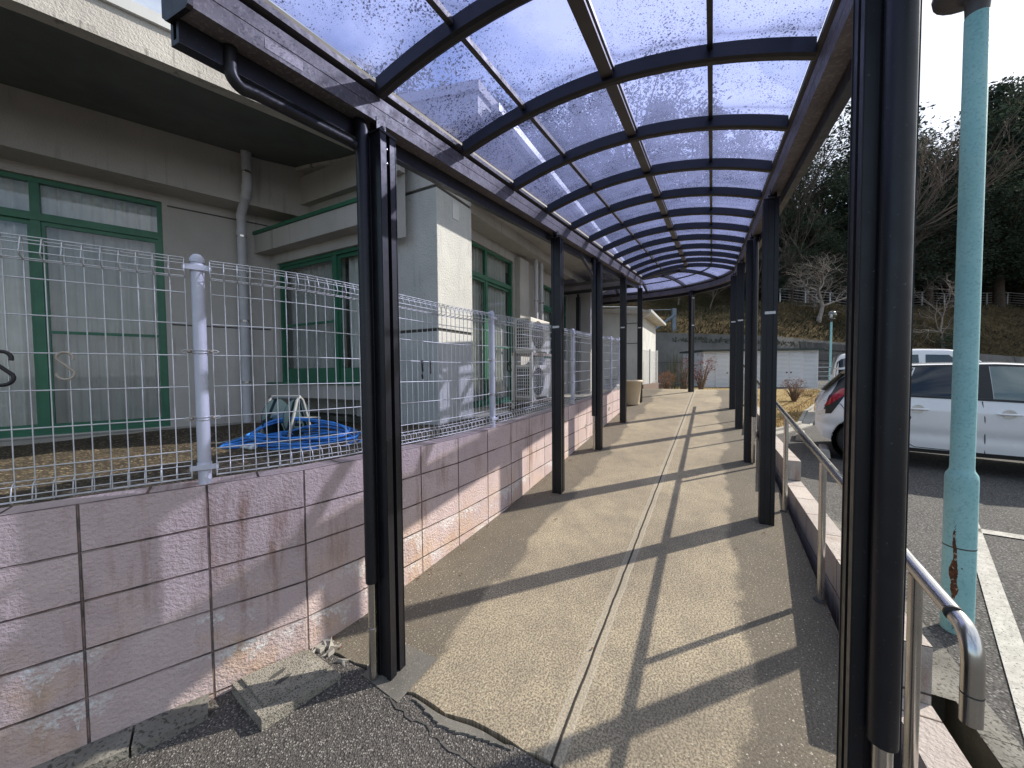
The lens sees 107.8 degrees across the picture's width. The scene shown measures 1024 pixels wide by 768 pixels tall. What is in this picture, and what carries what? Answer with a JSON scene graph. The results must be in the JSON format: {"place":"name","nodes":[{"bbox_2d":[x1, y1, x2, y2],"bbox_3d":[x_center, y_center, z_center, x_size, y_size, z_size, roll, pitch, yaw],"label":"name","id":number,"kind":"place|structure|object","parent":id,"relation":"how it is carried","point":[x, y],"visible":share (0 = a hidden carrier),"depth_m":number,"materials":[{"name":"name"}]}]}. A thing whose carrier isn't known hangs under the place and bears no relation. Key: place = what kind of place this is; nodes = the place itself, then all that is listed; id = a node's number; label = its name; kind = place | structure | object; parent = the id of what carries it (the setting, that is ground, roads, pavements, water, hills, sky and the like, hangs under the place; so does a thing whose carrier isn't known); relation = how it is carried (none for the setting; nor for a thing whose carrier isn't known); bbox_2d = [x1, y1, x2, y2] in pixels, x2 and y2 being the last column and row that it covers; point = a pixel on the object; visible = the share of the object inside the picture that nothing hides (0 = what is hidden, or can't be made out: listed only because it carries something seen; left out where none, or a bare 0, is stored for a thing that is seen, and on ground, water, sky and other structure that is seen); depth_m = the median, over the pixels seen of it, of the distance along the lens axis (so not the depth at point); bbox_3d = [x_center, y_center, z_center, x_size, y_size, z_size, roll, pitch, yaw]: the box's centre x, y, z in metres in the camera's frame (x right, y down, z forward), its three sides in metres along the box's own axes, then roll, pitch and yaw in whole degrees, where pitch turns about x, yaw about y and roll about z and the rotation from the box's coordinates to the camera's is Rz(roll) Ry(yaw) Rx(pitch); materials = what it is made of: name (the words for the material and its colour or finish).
{"place":"outdoors","nodes":[
{"label":"outdoors","id":0,"kind":"place"},
{"bbox_2d":[0,396,587,507],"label":"yard soil","id":1,"kind":"structure","parent":0,"point":[23,455],"depth_m":3.08,"materials":[{"name":"brown soil"}]},
{"bbox_2d":[219,395,320,442],"bbox_3d":[-2.467,0.362,3.814,0.963,0.494,0.440,0,2,8],"label":"hose reel","id":2,"kind":"object","parent":1,"relation":"on","point":[283,406],"visible":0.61,"depth_m":3.75,"materials":[{"name":"white plastic"}]},
{"bbox_2d":[219,417,360,449],"bbox_3d":[-2.101,0.463,3.558,1.311,0.267,0.822,-1,2,0],"label":"garden hose","id":3,"kind":"object","parent":1,"relation":"on","point":[273,437],"visible":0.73,"depth_m":3.48,"materials":[{"name":"plastic"}]},
{"bbox_2d":[512,352,551,408],"bbox_3d":[0.374,-0.062,6.514,0.376,0.932,0.920,1,2,28],"label":"unit rack","id":4,"kind":"object","parent":1,"relation":"on","point":[531,383],"visible":0.48,"depth_m":6.19,"materials":[{"name":"grey metal"}]},
{"bbox_2d":[515,317,549,353],"bbox_3d":[0.367,-0.812,6.484,0.324,0.585,0.809,1,2,28],"label":"outdoor unit","id":5,"kind":"object","parent":4,"relation":"on","point":[522,344],"visible":0.53,"depth_m":6.18,"materials":[{"name":"white metal"}]},
{"bbox_2d":[517,365,549,399],"bbox_3d":[0.374,-0.033,6.511,0.324,0.585,0.809,1,2,28],"label":"outdoor unit","id":6,"kind":"object","parent":4,"relation":"on","point":[536,393],"visible":0.63,"depth_m":6.21,"materials":[{"name":"white metal"}]},
{"bbox_2d":[111,651,552,767],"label":"asphalt apron","id":7,"kind":"object","parent":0,"point":[353,717],"visible":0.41,"depth_m":1.56,"materials":[{"name":"grey asphalt"}]},
{"bbox_2d":[33,694,208,767],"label":"kerb stone","id":8,"kind":"object","parent":7,"relation":"on","point":[112,750],"visible":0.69,"depth_m":1.55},
{"bbox_2d":[231,649,340,730],"bbox_3d":[-1.095,1.507,1.819,0.383,0.180,0.328,1,2,35],"label":"concrete block","id":9,"kind":"object","parent":7,"relation":"on","point":[266,697],"visible":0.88,"depth_m":1.77,"materials":[{"name":"concrete"}]},
{"bbox_2d":[310,636,348,666],"bbox_3d":[-0.972,1.449,2.012,0.293,0.088,0.120,0,2,25],"label":"concrete rubble","id":10,"kind":"object","parent":7,"relation":"on","point":[324,644],"visible":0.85,"depth_m":2.02,"materials":[{"name":"grey concrete"}]},
{"bbox_2d":[362,644,437,701],"bbox_3d":[-0.583,1.434,1.896,0.304,0.026,0.265,1,2,31],"label":"post footing patch","id":11,"kind":"object","parent":7,"relation":"on","point":[419,663],"visible":0.6,"depth_m":1.84,"materials":[{"name":"concrete"}]},
{"bbox_2d":[412,697,510,750],"bbox_3d":[-0.239,1.458,1.584,0.510,0.019,0.060,0,2,27],"label":"broken edge mortar","id":12,"kind":"object","parent":7,"relation":"on","point":[449,725],"visible":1,"depth_m":1.57,"materials":[{"name":"concrete"}]},
{"bbox_2d":[132,0,1023,212],"label":"sky","id":13,"kind":"structure","parent":0,"point":[941,36],"materials":[{"name":"white"}]},
{"bbox_2d":[325,387,838,767],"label":"ramp path","id":14,"kind":"structure","parent":0,"point":[672,605],"depth_m":2.14,"materials":[{"name":"concrete"}]},
{"bbox_2d":[161,0,921,767],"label":"covered walkway","id":15,"kind":"structure","parent":14,"relation":"on","point":[863,56],"depth_m":1.74,"materials":[{"name":"brown metal"}]},
{"bbox_2d":[627,380,642,404],"bbox_3d":[2.720,0.187,8.447,0.447,0.555,0.447,-1,2,0],"label":"planter pot","id":16,"kind":"object","parent":14,"relation":"on","point":[633,391],"visible":0.84,"depth_m":8.29,"materials":[{"name":"beige plastic"}]},
{"bbox_2d":[743,365,985,767],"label":"handrail","id":17,"kind":"object","parent":14,"relation":"on","point":[972,685],"visible":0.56,"depth_m":1.18,"materials":[{"name":"silver metal"}]},
{"bbox_2d":[603,220,1023,356],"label":"hillside","id":18,"kind":"structure","parent":0,"point":[721,298],"depth_m":31.59,"materials":[{"name":"brown plant"}]},
{"bbox_2d":[518,121,562,177],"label":"conifer tree","id":19,"kind":"object","parent":18,"relation":"on","point":[532,140],"visible":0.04,"depth_m":40.36,"materials":[{"name":"green plant"}]},
{"bbox_2d":[555,97,609,220],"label":"conifer tree","id":20,"kind":"object","parent":18,"relation":"on","point":[585,122],"visible":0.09,"depth_m":48.93,"materials":[{"name":"green plant"}]},
{"bbox_2d":[566,177,611,227],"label":"evergreen tree","id":21,"kind":"object","parent":18,"relation":"on","point":[590,202],"visible":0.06,"depth_m":42.50,"materials":[{"name":"green plant"}]},
{"bbox_2d":[561,89,649,225],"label":"conifer tree","id":22,"kind":"object","parent":18,"relation":"on","point":[603,123],"visible":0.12,"depth_m":46.85,"materials":[{"name":"green plant"}]},
{"bbox_2d":[578,174,660,258],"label":"evergreen tree","id":23,"kind":"object","parent":18,"relation":"on","point":[632,183],"visible":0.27,"depth_m":40.28,"materials":[{"name":"green plant"}]},
{"bbox_2d":[538,33,729,264],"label":"evergreen tree","id":24,"kind":"object","parent":18,"relation":"on","point":[643,122],"visible":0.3,"depth_m":43.67,"materials":[{"name":"green plant"}]},
{"bbox_2d":[618,179,697,281],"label":"evergreen tree","id":25,"kind":"object","parent":18,"relation":"on","point":[652,224],"visible":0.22,"depth_m":40.44,"materials":[{"name":"green plant"}]},
{"bbox_2d":[628,96,703,269],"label":"conifer tree","id":26,"kind":"object","parent":18,"relation":"on","point":[660,177],"visible":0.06,"depth_m":44.47,"materials":[{"name":"green plant"}]},
{"bbox_2d":[639,260,702,304],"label":"bare tree","id":27,"kind":"object","parent":18,"relation":"on","point":[663,283],"visible":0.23,"depth_m":36.06,"materials":[{"name":"brown plant"}]},
{"bbox_2d":[601,81,781,295],"bbox_3d":[18.240,-18.489,40.337,17.530,20.151,18.509,0,2,21],"label":"evergreen tree","id":28,"kind":"object","parent":18,"relation":"on","point":[693,218],"visible":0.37,"depth_m":37.35,"materials":[{"name":"green plant"}]},
{"bbox_2d":[695,256,729,307],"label":"bare tree","id":29,"kind":"object","parent":18,"relation":"on","point":[715,294],"visible":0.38,"depth_m":35.09,"materials":[{"name":"brown plant"}]},
{"bbox_2d":[681,196,750,288],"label":"evergreen tree","id":30,"kind":"object","parent":18,"relation":"on","point":[712,268],"visible":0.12,"depth_m":42.95,"materials":[{"name":"green plant"}]},
{"bbox_2d":[679,103,762,270],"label":"conifer tree","id":31,"kind":"object","parent":18,"relation":"on","point":[728,143],"visible":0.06,"depth_m":49.57,"materials":[{"name":"green plant"}]},
{"bbox_2d":[719,130,769,258],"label":"conifer tree","id":32,"kind":"object","parent":18,"relation":"on","point":[742,133],"visible":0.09,"depth_m":50.13,"materials":[{"name":"green plant"}]},
{"bbox_2d":[705,146,837,303],"bbox_3d":[25.084,-14.645,38.446,10.472,16.472,15.897,0,2,14],"label":"bare tree","id":33,"kind":"object","parent":18,"relation":"on","point":[799,251],"visible":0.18,"depth_m":35.09,"materials":[{"name":"brown plant"}]},
{"bbox_2d":[705,126,849,302],"bbox_3d":[30.203,-17.136,41.712,17.117,19.137,15.928,-2,2,-34],"label":"evergreen tree","id":34,"kind":"object","parent":18,"relation":"on","point":[822,189],"visible":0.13,"depth_m":37.83,"materials":[{"name":"green plant"}]},
{"bbox_2d":[758,246,799,292],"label":"evergreen tree","id":35,"kind":"object","parent":18,"relation":"on","point":[779,266],"visible":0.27,"depth_m":33.39,"materials":[{"name":"green plant"}]},
{"bbox_2d":[730,212,834,293],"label":"evergreen tree","id":36,"kind":"object","parent":18,"relation":"on","point":[793,242],"visible":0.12,"depth_m":36.84,"materials":[{"name":"green plant"}]},
{"bbox_2d":[719,97,849,302],"bbox_3d":[28.945,-18.464,38.568,15.997,24.596,12.010,-1,2,-25],"label":"bare tree","id":37,"kind":"object","parent":18,"relation":"on","point":[818,173],"visible":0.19,"depth_m":37.46,"materials":[{"name":"brown plant"}]},
{"bbox_2d":[738,157,849,302],"bbox_3d":[30.283,-14.594,38.094,12.090,16.453,11.450,-2,2,-36],"label":"evergreen tree","id":38,"kind":"object","parent":18,"relation":"on","point":[840,171],"visible":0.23,"depth_m":35.77,"materials":[{"name":"green plant"}]},
{"bbox_2d":[747,140,844,301],"bbox_3d":[26.978,-14.507,37.061,7.488,15.335,9.974,-2,2,-34],"label":"bare tree","id":39,"kind":"object","parent":18,"relation":"on","point":[797,217],"visible":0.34,"depth_m":35.42,"materials":[{"name":"brown plant"}]},
{"bbox_2d":[778,243,820,300],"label":"evergreen tree","id":40,"kind":"object","parent":18,"relation":"on","point":[783,278],"visible":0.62,"depth_m":34.00,"materials":[{"name":"green plant"}]},
{"bbox_2d":[758,202,845,301],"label":"evergreen tree","id":41,"kind":"object","parent":18,"relation":"on","point":[818,222],"visible":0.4,"depth_m":34.95,"materials":[{"name":"green plant"}]},
{"bbox_2d":[779,251,846,322],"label":"bare tree","id":42,"kind":"object","parent":18,"relation":"on","point":[820,301],"visible":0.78,"depth_m":28.94,"materials":[{"name":"brown plant"}]},
{"bbox_2d":[805,183,848,302],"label":"evergreen tree","id":43,"kind":"object","parent":18,"relation":"on","point":[832,210],"visible":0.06,"depth_m":37.24,"materials":[{"name":"green plant"}]},
{"bbox_2d":[804,152,849,296],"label":"evergreen tree","id":44,"kind":"object","parent":18,"relation":"on","point":[828,178],"visible":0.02,"depth_m":41.07,"materials":[{"name":"green plant"}]},
{"bbox_2d":[814,229,847,303],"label":"evergreen tree","id":45,"kind":"object","parent":18,"relation":"on","point":[844,272],"visible":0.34,"depth_m":35.82,"materials":[{"name":"green plant"}]},
{"bbox_2d":[810,101,956,289],"bbox_3d":[37.181,-19.382,38.827,13.969,26.669,14.002,-1,2,-17],"label":"conifer tree","id":46,"kind":"object","parent":18,"relation":"on","point":[848,158],"visible":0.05,"depth_m":36.17,"materials":[{"name":"green plant"}]},
{"bbox_2d":[817,102,958,296],"bbox_3d":[39.057,-19.067,40.478,13.814,24.865,13.707,-2,2,-36],"label":"conifer tree","id":47,"kind":"object","parent":18,"relation":"on","point":[921,140],"visible":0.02,"depth_m":36.65,"materials":[{"name":"green plant"}]},
{"bbox_2d":[829,196,956,290],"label":"evergreen tree","id":48,"kind":"object","parent":18,"relation":"on","point":[922,257],"visible":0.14,"depth_m":33.77,"materials":[{"name":"green plant"}]},
{"bbox_2d":[779,288,1023,305],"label":"wire fence","id":49,"kind":"object","parent":18,"relation":"on","point":[943,298],"visible":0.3,"depth_m":37.94,"materials":[{"name":"grey metal"}]},
{"bbox_2d":[827,86,1023,278],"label":"bare tree","id":50,"kind":"object","parent":18,"relation":"on","point":[936,182],"visible":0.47,"depth_m":31.10,"materials":[{"name":"plant"}]},
{"bbox_2d":[833,148,1023,290],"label":"evergreen tree","id":51,"kind":"object","parent":18,"relation":"on","point":[939,159],"visible":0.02,"depth_m":35.91,"materials":[{"name":"green plant"}]},
{"bbox_2d":[913,274,954,348],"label":"bare tree","id":52,"kind":"object","parent":18,"relation":"on","point":[941,324],"visible":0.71,"depth_m":28.06,"materials":[{"name":"brown plant"}]},
{"bbox_2d":[915,201,955,267],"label":"evergreen tree","id":53,"kind":"object","parent":18,"relation":"on","point":[924,237],"visible":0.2,"depth_m":33.19,"materials":[{"name":"green plant"}]},
{"bbox_2d":[931,329,952,349],"bbox_3d":[32.968,-3.051,27.812,2.518,2.489,2.252,-2,2,-34],"label":"clipped shrub","id":54,"kind":"object","parent":18,"relation":"on","point":[946,340],"visible":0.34,"depth_m":28.18,"materials":[{"name":"green plant"}]},
{"bbox_2d":[914,182,1013,306],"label":"evergreen tree","id":55,"kind":"object","parent":18,"relation":"on","point":[929,297],"visible":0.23,"depth_m":34.71,"materials":[{"name":"green plant"}]},
{"bbox_2d":[915,132,1021,305],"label":"evergreen tree","id":56,"kind":"object","parent":18,"relation":"on","point":[918,299],"visible":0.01,"depth_m":40.29,"materials":[{"name":"green plant"}]},
{"bbox_2d":[916,151,1023,289],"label":"evergreen tree","id":57,"kind":"object","parent":18,"relation":"on","point":[1016,239],"visible":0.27,"depth_m":34.22,"materials":[{"name":"green plant"}]},
{"bbox_2d":[917,100,1023,304],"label":"evergreen tree","id":58,"kind":"object","parent":18,"relation":"on","point":[989,155],"visible":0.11,"depth_m":36.91,"materials":[{"name":"green plant"}]},
{"bbox_2d":[921,166,1023,307],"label":"evergreen tree","id":59,"kind":"object","parent":18,"relation":"on","point":[998,296],"visible":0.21,"depth_m":35.13,"materials":[{"name":"green plant"}]},
{"bbox_2d":[922,72,1023,304],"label":"conifer tree","id":60,"kind":"object","parent":18,"relation":"on","point":[997,92],"visible":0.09,"depth_m":37.95,"materials":[{"name":"green plant"}]},
{"bbox_2d":[935,79,1023,303],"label":"conifer tree","id":61,"kind":"object","parent":18,"relation":"on","point":[1009,295],"visible":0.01,"depth_m":41.67,"materials":[{"name":"green plant"}]},
{"bbox_2d":[952,155,1023,294],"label":"evergreen tree","id":62,"kind":"object","parent":18,"relation":"on","point":[1016,183],"visible":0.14,"depth_m":34.90,"materials":[{"name":"green plant"}]},
{"bbox_2d":[997,96,1023,305],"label":"conifer tree","id":63,"kind":"object","parent":18,"relation":"on","point":[1017,297],"visible":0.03,"depth_m":40.28,"materials":[{"name":"green plant"}]},
{"bbox_2d":[659,381,1023,767],"bbox_3d":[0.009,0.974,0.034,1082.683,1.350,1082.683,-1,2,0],"label":"parking lot","id":64,"kind":"structure","parent":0,"point":[1001,501],"depth_m":3.60,"materials":[{"name":"grey asphalt"}]},
{"bbox_2d":[0,389,619,767],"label":"block wall","id":65,"kind":"structure","parent":64,"relation":"on","point":[121,610],"depth_m":1.73,"materials":[{"name":"concrete"}]},
{"bbox_2d":[0,232,619,504],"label":"fence","id":66,"kind":"object","parent":65,"relation":"on","point":[198,268],"visible":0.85,"depth_m":1.75,"materials":[{"name":"white metal"}]},
{"bbox_2d":[0,350,15,386],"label":"hook","id":67,"kind":"object","parent":66,"relation":"hanging from","point":[9,372],"visible":1,"depth_m":1.39,"materials":[{"name":"black plastic"}]},
{"bbox_2d":[54,351,75,379],"bbox_3d":[-1.772,-0.072,1.480,0.057,0.116,0.009,-2,3,-39],"label":"hook","id":68,"kind":"object","parent":66,"relation":"hanging from","point":[65,365],"visible":1,"depth_m":1.48,"materials":[{"name":"beige plastic"}]},
{"bbox_2d":[0,0,644,445],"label":"care building","id":69,"kind":"structure","parent":64,"relation":"on","point":[124,126],"depth_m":4.48,"materials":[{"name":"beige paint"}]},
{"bbox_2d":[0,170,170,437],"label":"window","id":70,"kind":"structure","parent":69,"relation":"in","point":[29,206],"depth_m":4.26,"materials":[{"name":"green glass"}]},
{"bbox_2d":[279,246,360,382],"bbox_3d":[-2.441,-0.846,4.928,1.755,1.650,0.196,1,2,28],"label":"window","id":71,"kind":"structure","parent":69,"relation":"in","point":[331,265],"depth_m":5.00,"materials":[{"name":"green glass"}]},
{"bbox_2d":[471,241,512,407],"bbox_3d":[-0.610,-1.012,6.634,0.196,2.830,2.290,1,2,28],"label":"window","id":72,"kind":"structure","parent":69,"relation":"in","point":[489,288],"depth_m":6.99,"materials":[{"name":"green glass"}]},
{"bbox_2d":[543,285,565,359],"bbox_3d":[0.980,-1.524,9.599,0.194,1.760,1.850,1,2,28],"label":"window","id":73,"kind":"structure","parent":69,"relation":"in","point":[546,294],"depth_m":9.57,"materials":[{"name":"grey glass"}]},
{"bbox_2d":[507,307,665,387],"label":"wing","id":74,"kind":"structure","parent":64,"relation":"on","point":[652,319],"depth_m":12.84,"materials":[{"name":"white paint"}]},
{"bbox_2d":[642,349,658,388],"bbox_3d":[4.576,-0.463,12.399,0.120,1.380,2.263,1,2,33],"label":"fence","id":75,"kind":"object","parent":64,"relation":"on","point":[649,384],"visible":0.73,"depth_m":12.38,"materials":[{"name":"white metal"}]},
{"bbox_2d":[661,386,819,427],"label":"dry lawn","id":76,"kind":"structure","parent":64,"relation":"on","point":[781,394],"depth_m":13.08,"materials":[{"name":"plant"}]},
{"bbox_2d":[658,370,677,388],"bbox_3d":[6.382,-0.155,15.544,0.907,0.851,0.910,-1,2,0],"label":"round shrub","id":77,"kind":"object","parent":76,"relation":"on","point":[665,384],"visible":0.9,"depth_m":15.45,"materials":[{"name":"orange plant"}]},
{"bbox_2d":[662,353,687,388],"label":"bamboo canes","id":78,"kind":"object","parent":76,"relation":"on","point":[673,376],"visible":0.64,"depth_m":17.87,"materials":[{"name":"brown plant"}]},
{"bbox_2d":[675,357,694,388],"bbox_3d":[8.161,-0.527,17.385,0.925,1.676,0.977,-2,2,-36],"label":"nandina shrub","id":79,"kind":"object","parent":76,"relation":"on","point":[684,382],"visible":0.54,"depth_m":17.52,"materials":[{"name":"red plant"}]},
{"bbox_2d":[686,351,717,388],"bbox_3d":[8.361,-0.542,16.372,1.327,1.768,1.073,-1,2,0],"label":"nandina shrub","id":80,"kind":"object","parent":76,"relation":"on","point":[701,383],"visible":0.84,"depth_m":16.39,"materials":[{"name":"red plant"}]},
{"bbox_2d":[780,377,808,401],"bbox_3d":[9.698,0.193,12.840,0.829,0.863,0.908,-1,2,0],"label":"round shrub","id":81,"kind":"object","parent":76,"relation":"on","point":[794,394],"visible":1,"depth_m":12.77,"materials":[{"name":"orange plant"}]},
{"bbox_2d":[680,348,823,386],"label":"storage shed","id":82,"kind":"structure","parent":64,"relation":"on","point":[797,364],"depth_m":19.50,"materials":[{"name":"white metal"}]},
{"bbox_2d":[715,353,728,386],"bbox_3d":[11.169,-0.650,19.847,0.690,1.980,0.052,0,2,7],"label":"door","id":83,"kind":"structure","parent":82,"relation":"in","point":[721,375],"depth_m":19.84,"materials":[{"name":"white metal"}]},
{"bbox_2d":[777,352,788,386],"bbox_3d":[14.065,-0.664,19.511,0.720,1.980,0.052,0,2,7],"label":"door","id":84,"kind":"structure","parent":82,"relation":"in","point":[782,357],"depth_m":19.49,"materials":[{"name":"white metal"}]},
{"bbox_2d":[788,352,803,386],"bbox_3d":[14.780,-0.667,19.428,0.720,1.980,0.052,0,2,7],"label":"door","id":85,"kind":"structure","parent":82,"relation":"in","point":[796,360],"depth_m":19.41,"materials":[{"name":"white metal"}]},
{"bbox_2d":[775,436,800,497],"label":"block wall","id":86,"kind":"structure","parent":64,"relation":"on","point":[794,467],"depth_m":3.94,"materials":[{"name":"beige concrete"}]},
{"bbox_2d":[776,389,817,435],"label":"kerb","id":87,"kind":"structure","parent":64,"relation":"on","point":[806,419],"depth_m":9.05,"materials":[{"name":"concrete"}]},
{"bbox_2d":[827,312,834,381],"bbox_3d":[17.883,-2.019,20.948,0.468,4.155,0.468,-1,2,0],"label":"lamp post","id":88,"kind":"object","parent":64,"relation":"on","point":[830,352],"visible":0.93,"depth_m":20.91,"materials":[{"name":"teal metal"}]},
{"bbox_2d":[655,332,1023,382],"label":"retaining wall","id":89,"kind":"structure","parent":64,"relation":"on","point":[668,344],"depth_m":24.61,"materials":[{"name":"concrete"}]},
{"bbox_2d":[656,308,675,330],"bbox_3d":[9.479,-4.174,25.023,3.030,1.770,0.300,-1,2,0],"label":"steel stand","id":90,"kind":"object","parent":89,"relation":"on","point":[672,317],"visible":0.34,"depth_m":24.96,"materials":[{"name":"metal"}]},
{"bbox_2d":[787,480,932,705],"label":"block wall","id":91,"kind":"structure","parent":64,"relation":"on","point":[802,505],"depth_m":2.45,"materials":[{"name":"beige concrete"}]},
{"bbox_2d":[830,349,981,379],"bbox_3d":[10.279,0.023,9.448,3.400,1.830,1.480,1,3,38],"label":"van","id":92,"kind":"object","parent":64,"relation":"on","point":[929,356],"visible":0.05,"depth_m":8.93,"materials":[{"name":"white paint"}]},
{"bbox_2d":[814,362,1023,460],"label":"hatchback car","id":93,"kind":"object","parent":64,"relation":"on","point":[1000,421],"visible":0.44,"depth_m":5.13,"materials":[{"name":"white paint"}]},
{"bbox_2d":[832,520,1023,767],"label":"gutter strip","id":94,"kind":"object","parent":64,"relation":"on","point":[945,674],"visible":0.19,"depth_m":1.75,"materials":[{"name":"concrete"}]},
{"bbox_2d":[900,697,971,767],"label":"block wall","id":95,"kind":"structure","parent":64,"relation":"on","point":[939,747],"depth_m":1.35,"materials":[{"name":"beige concrete"}]},
{"bbox_2d":[931,0,990,634],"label":"lamp post","id":96,"kind":"object","parent":64,"relation":"on","point":[960,529],"visible":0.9,"depth_m":2.11,"materials":[{"name":"teal metal"}]},
{"bbox_2d":[931,694,1001,767],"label":"drain ditch","id":97,"kind":"object","parent":64,"relation":"in","point":[973,747],"visible":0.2,"depth_m":1.68,"materials":[{"name":"concrete"}]},
{"bbox_2d":[977,522,1023,735],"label":"parking line","id":98,"kind":"object","parent":64,"relation":"on","point":[1010,643],"visible":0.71,"depth_m":2.25,"materials":[{"name":"white paint"}]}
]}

